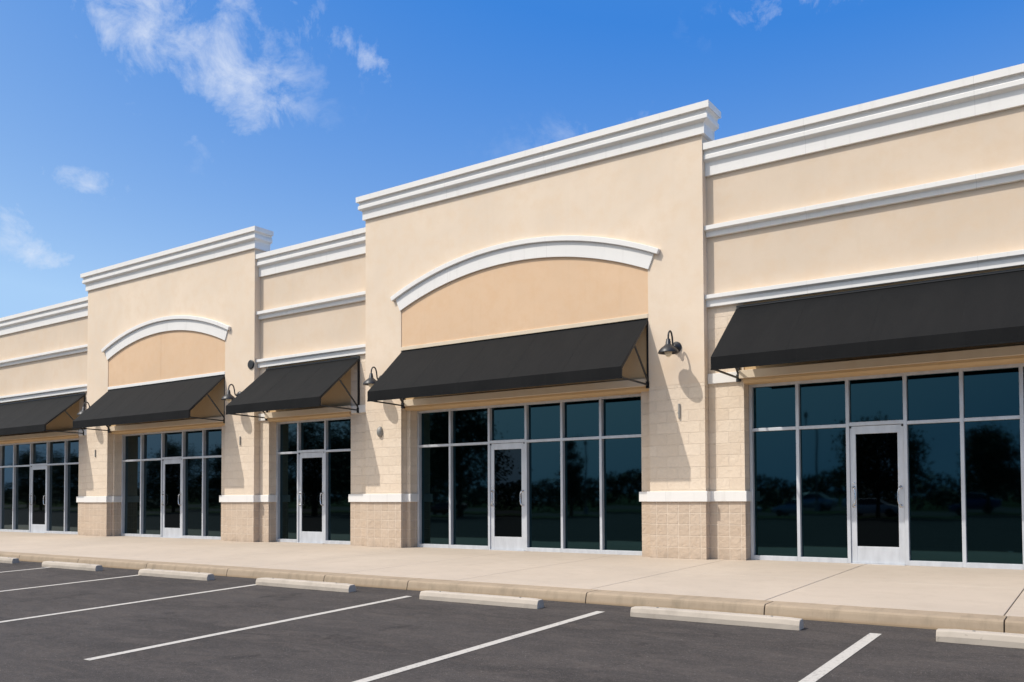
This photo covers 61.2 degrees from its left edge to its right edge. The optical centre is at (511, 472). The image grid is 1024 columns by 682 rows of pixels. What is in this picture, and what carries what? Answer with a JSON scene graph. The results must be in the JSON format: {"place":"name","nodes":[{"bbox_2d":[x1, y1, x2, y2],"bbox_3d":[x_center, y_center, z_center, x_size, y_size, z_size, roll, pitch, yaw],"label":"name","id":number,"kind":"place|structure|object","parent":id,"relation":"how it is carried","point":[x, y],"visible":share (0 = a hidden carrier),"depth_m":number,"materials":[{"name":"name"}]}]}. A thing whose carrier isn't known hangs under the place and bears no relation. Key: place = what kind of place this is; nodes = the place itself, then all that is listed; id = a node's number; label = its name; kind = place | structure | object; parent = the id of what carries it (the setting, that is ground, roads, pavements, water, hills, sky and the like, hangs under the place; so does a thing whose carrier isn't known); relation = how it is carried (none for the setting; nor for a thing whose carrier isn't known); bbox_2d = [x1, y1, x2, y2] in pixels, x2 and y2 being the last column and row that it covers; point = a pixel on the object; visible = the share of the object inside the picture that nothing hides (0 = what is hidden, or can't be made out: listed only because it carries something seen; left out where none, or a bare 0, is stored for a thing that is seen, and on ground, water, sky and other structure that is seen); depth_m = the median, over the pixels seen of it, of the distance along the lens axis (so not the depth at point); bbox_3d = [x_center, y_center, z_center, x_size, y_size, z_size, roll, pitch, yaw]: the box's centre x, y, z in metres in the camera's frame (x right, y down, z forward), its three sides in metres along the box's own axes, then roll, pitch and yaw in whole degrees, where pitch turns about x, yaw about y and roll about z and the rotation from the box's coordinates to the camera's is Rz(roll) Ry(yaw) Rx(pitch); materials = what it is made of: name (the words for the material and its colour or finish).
{"place":"outdoors","nodes":[
{"label":"outdoors","id":0,"kind":"place"},
{"bbox_2d":[0,561,1023,681],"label":"parking lot","id":1,"kind":"structure","parent":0,"point":[106,624],"depth_m":8.20,"materials":[{"name":"grey asphalt"}]},
{"bbox_2d":[0,557,18,563],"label":"wheel stop","id":2,"kind":"object","parent":1,"relation":"on","point":[11,560],"visible":1,"depth_m":17.75,"materials":[{"name":"concrete"}]},
{"bbox_2d":[42,561,102,570],"bbox_3d":[-8.311,1.762,16.330,1.920,0.118,0.158,-1,0,35],"label":"wheel stop","id":3,"kind":"object","parent":1,"relation":"on","point":[75,566],"visible":1,"depth_m":16.18,"materials":[{"name":"concrete"}]},
{"bbox_2d":[138,569,214,580],"bbox_3d":[-5.599,1.694,14.389,1.890,0.118,0.158,-1,0,34],"label":"wheel stop","id":4,"kind":"object","parent":1,"relation":"on","point":[178,574],"visible":1,"depth_m":14.26,"materials":[{"name":"concrete"}]},
{"bbox_2d":[256,577,355,592],"bbox_3d":[-3.029,1.630,12.595,1.980,0.118,0.158,-1,0,35],"label":"wheel stop","id":5,"kind":"object","parent":1,"relation":"on","point":[313,585],"visible":1,"depth_m":12.46,"materials":[{"name":"concrete"}]},
{"bbox_2d":[419,590,543,608],"bbox_3d":[-0.409,1.565,10.706,1.820,0.118,0.158,-1,0,35],"label":"wheel stop","id":6,"kind":"object","parent":1,"relation":"on","point":[508,601],"visible":1,"depth_m":10.59,"materials":[{"name":"concrete"}]},
{"bbox_2d":[630,606,803,630],"bbox_3d":[2.082,1.503,8.990,1.830,0.118,0.158,-1,0,35],"label":"wheel stop","id":7,"kind":"object","parent":1,"relation":"on","point":[755,620],"visible":1,"depth_m":8.88,"materials":[{"name":"concrete"}]},
{"bbox_2d":[936,629,1023,648],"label":"wheel stop","id":8,"kind":"object","parent":1,"relation":"on","point":[989,638],"visible":1,"depth_m":7.55,"materials":[{"name":"concrete"}]},
{"bbox_2d":[0,531,1023,633],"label":"sidewalk","id":9,"kind":"structure","parent":0,"point":[936,598],"depth_m":12.35,"materials":[{"name":"concrete"}]},
{"bbox_2d":[0,63,1023,569],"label":"shopping strip","id":10,"kind":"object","parent":9,"relation":"on","point":[684,227],"visible":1,"depth_m":16.20,"materials":[{"name":"beige paint"}]},
{"bbox_2d":[28,465,45,532],"bbox_3d":[-15.370,0.863,28.140,1.036,2.210,0.176,-1,-2,35],"label":"door","id":11,"kind":"structure","parent":10,"relation":"in","point":[37,499],"depth_m":28.17,"materials":[{"name":"metal"}]},
{"bbox_2d":[0,438,78,533],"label":"window","id":12,"kind":"structure","parent":10,"relation":"in","point":[60,458],"depth_m":28.08,"materials":[{"name":"glass"}]},
{"bbox_2d":[0,393,85,434],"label":"awning","id":13,"kind":"object","parent":10,"relation":"attached to","point":[30,416],"visible":0.99,"depth_m":26.50,"materials":[{"name":"fabric"}]},
{"bbox_2d":[77,402,89,414],"bbox_3d":[-12.471,-1.832,25.373,0.356,0.476,0.518,-1,-2,35],"label":"wall lamp","id":14,"kind":"object","parent":10,"relation":"attached to","point":[82,410],"visible":0.5,"depth_m":25.26,"materials":[{"name":"grey metal"}]},
{"bbox_2d":[72,374,224,432],"bbox_3d":[-9.835,-1.858,23.263,5.366,1.290,1.107,-1,-2,35],"label":"awning","id":15,"kind":"object","parent":10,"relation":"attached to","point":[181,399],"visible":1,"depth_m":22.96,"materials":[{"name":"fabric"}]},
{"bbox_2d":[160,459,181,537],"bbox_3d":[-9.424,0.715,24.044,0.939,2.210,0.176,-1,-2,35],"label":"door","id":16,"kind":"structure","parent":10,"relation":"in","point":[172,468],"depth_m":24.06,"materials":[{"name":"metal"}]},
{"bbox_2d":[121,427,221,539],"bbox_3d":[-9.404,0.328,24.070,4.932,2.985,0.129,-1,-2,35],"label":"window","id":17,"kind":"structure","parent":10,"relation":"in","point":[200,450],"depth_m":24.11,"materials":[{"name":"glass"}]},
{"bbox_2d":[221,384,240,402],"bbox_3d":[-7.003,-1.968,21.608,0.356,0.476,0.518,-1,-2,35],"label":"wall lamp","id":18,"kind":"object","parent":10,"relation":"attached to","point":[228,397],"visible":0.94,"depth_m":21.50,"materials":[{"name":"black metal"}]},
{"bbox_2d":[248,360,253,368],"bbox_3d":[-6.512,-2.688,21.580,0.230,0.230,0.036,-1,-2,35],"label":"cover disc","id":19,"kind":"object","parent":10,"relation":"attached to","point":[250,364],"visible":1,"depth_m":21.56,"materials":[{"name":"black paint"}]},
{"bbox_2d":[225,356,359,419],"bbox_3d":[-5.117,-1.973,20.088,3.220,1.290,1.229,-1,-2,35],"label":"awning","id":20,"kind":"object","parent":10,"relation":"attached to","point":[311,384],"visible":1,"depth_m":19.87,"materials":[{"name":"fabric"}]},
{"bbox_2d":[297,452,323,543],"bbox_3d":[-4.818,0.600,20.872,0.927,2.210,0.176,-1,-2,35],"label":"door","id":21,"kind":"structure","parent":10,"relation":"in","point":[311,465],"depth_m":20.88,"materials":[{"name":"metal"}]},
{"bbox_2d":[276,417,350,544],"bbox_3d":[-4.686,0.210,20.820,2.812,2.985,0.129,-1,-2,35],"label":"window","id":22,"kind":"structure","parent":10,"relation":"in","point":[330,436],"depth_m":20.81,"materials":[{"name":"glass"}]},
{"bbox_2d":[363,366,380,387],"bbox_3d":[-3.010,-2.067,18.857,0.356,0.476,0.518,-1,-2,35],"label":"wall lamp","id":23,"kind":"object","parent":10,"relation":"attached to","point":[370,381],"visible":0.81,"depth_m":18.74,"materials":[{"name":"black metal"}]},
{"bbox_2d":[377,426,382,436],"bbox_3d":[-2.921,-0.888,19.032,0.160,0.240,0.085,-1,-2,35],"label":"vent hood","id":24,"kind":"object","parent":10,"relation":"attached to","point":[380,431],"visible":1,"depth_m":19.00,"materials":[{"name":"silver metal"}]},
{"bbox_2d":[489,442,524,550],"bbox_3d":[-0.080,0.482,17.609,0.891,2.210,0.176,-1,-2,35],"label":"door","id":25,"kind":"structure","parent":10,"relation":"in","point":[507,491],"depth_m":17.61,"materials":[{"name":"metal"}]},
{"bbox_2d":[367,318,648,408],"bbox_3d":[-0.267,-2.095,16.673,5.886,1.290,1.107,-1,-2,35],"label":"awning","id":26,"kind":"object","parent":10,"relation":"attached to","point":[588,353],"visible":1,"depth_m":16.29,"materials":[{"name":"fabric"}]},
{"bbox_2d":[417,393,641,555],"bbox_3d":[0.254,0.088,17.418,5.572,2.985,0.129,-1,-2,35],"label":"window","id":27,"kind":"structure","parent":10,"relation":"in","point":[583,460],"depth_m":17.15,"materials":[{"name":"glass"}]},
{"bbox_2d":[658,330,681,356],"bbox_3d":[2.725,-2.209,14.907,0.356,0.476,0.518,-1,-2,35],"label":"wall lamp","id":28,"kind":"object","parent":10,"relation":"attached to","point":[668,349],"visible":1,"depth_m":14.81,"materials":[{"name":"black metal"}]},
{"bbox_2d":[678,404,679,418],"bbox_3d":[2.901,-1.062,15.054,0.046,0.260,0.025,-1,-2,35],"label":"conduit cover","id":29,"kind":"object","parent":10,"relation":"attached to","point":[678,411],"visible":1,"depth_m":15.04,"materials":[{"name":"grey metal"}]},
{"bbox_2d":[710,267,1023,381],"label":"awning","id":30,"kind":"object","parent":10,"relation":"attached to","point":[981,309],"visible":1,"depth_m":12.71,"materials":[{"name":"fabric"}]},
{"bbox_2d":[849,424,905,565],"bbox_3d":[5.739,0.338,13.601,0.831,2.210,0.176,-1,-2,35],"label":"door","id":31,"kind":"structure","parent":10,"relation":"in","point":[877,451],"depth_m":13.60,"materials":[{"name":"metal"}]},
{"bbox_2d":[749,363,1023,569],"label":"window","id":32,"kind":"structure","parent":10,"relation":"in","point":[963,428],"depth_m":13.35,"materials":[{"name":"glass"}]},
{"bbox_2d":[0,0,1023,317],"label":"sky","id":33,"kind":"structure","parent":0,"point":[130,129],"materials":[{"name":"blue"}]}
]}

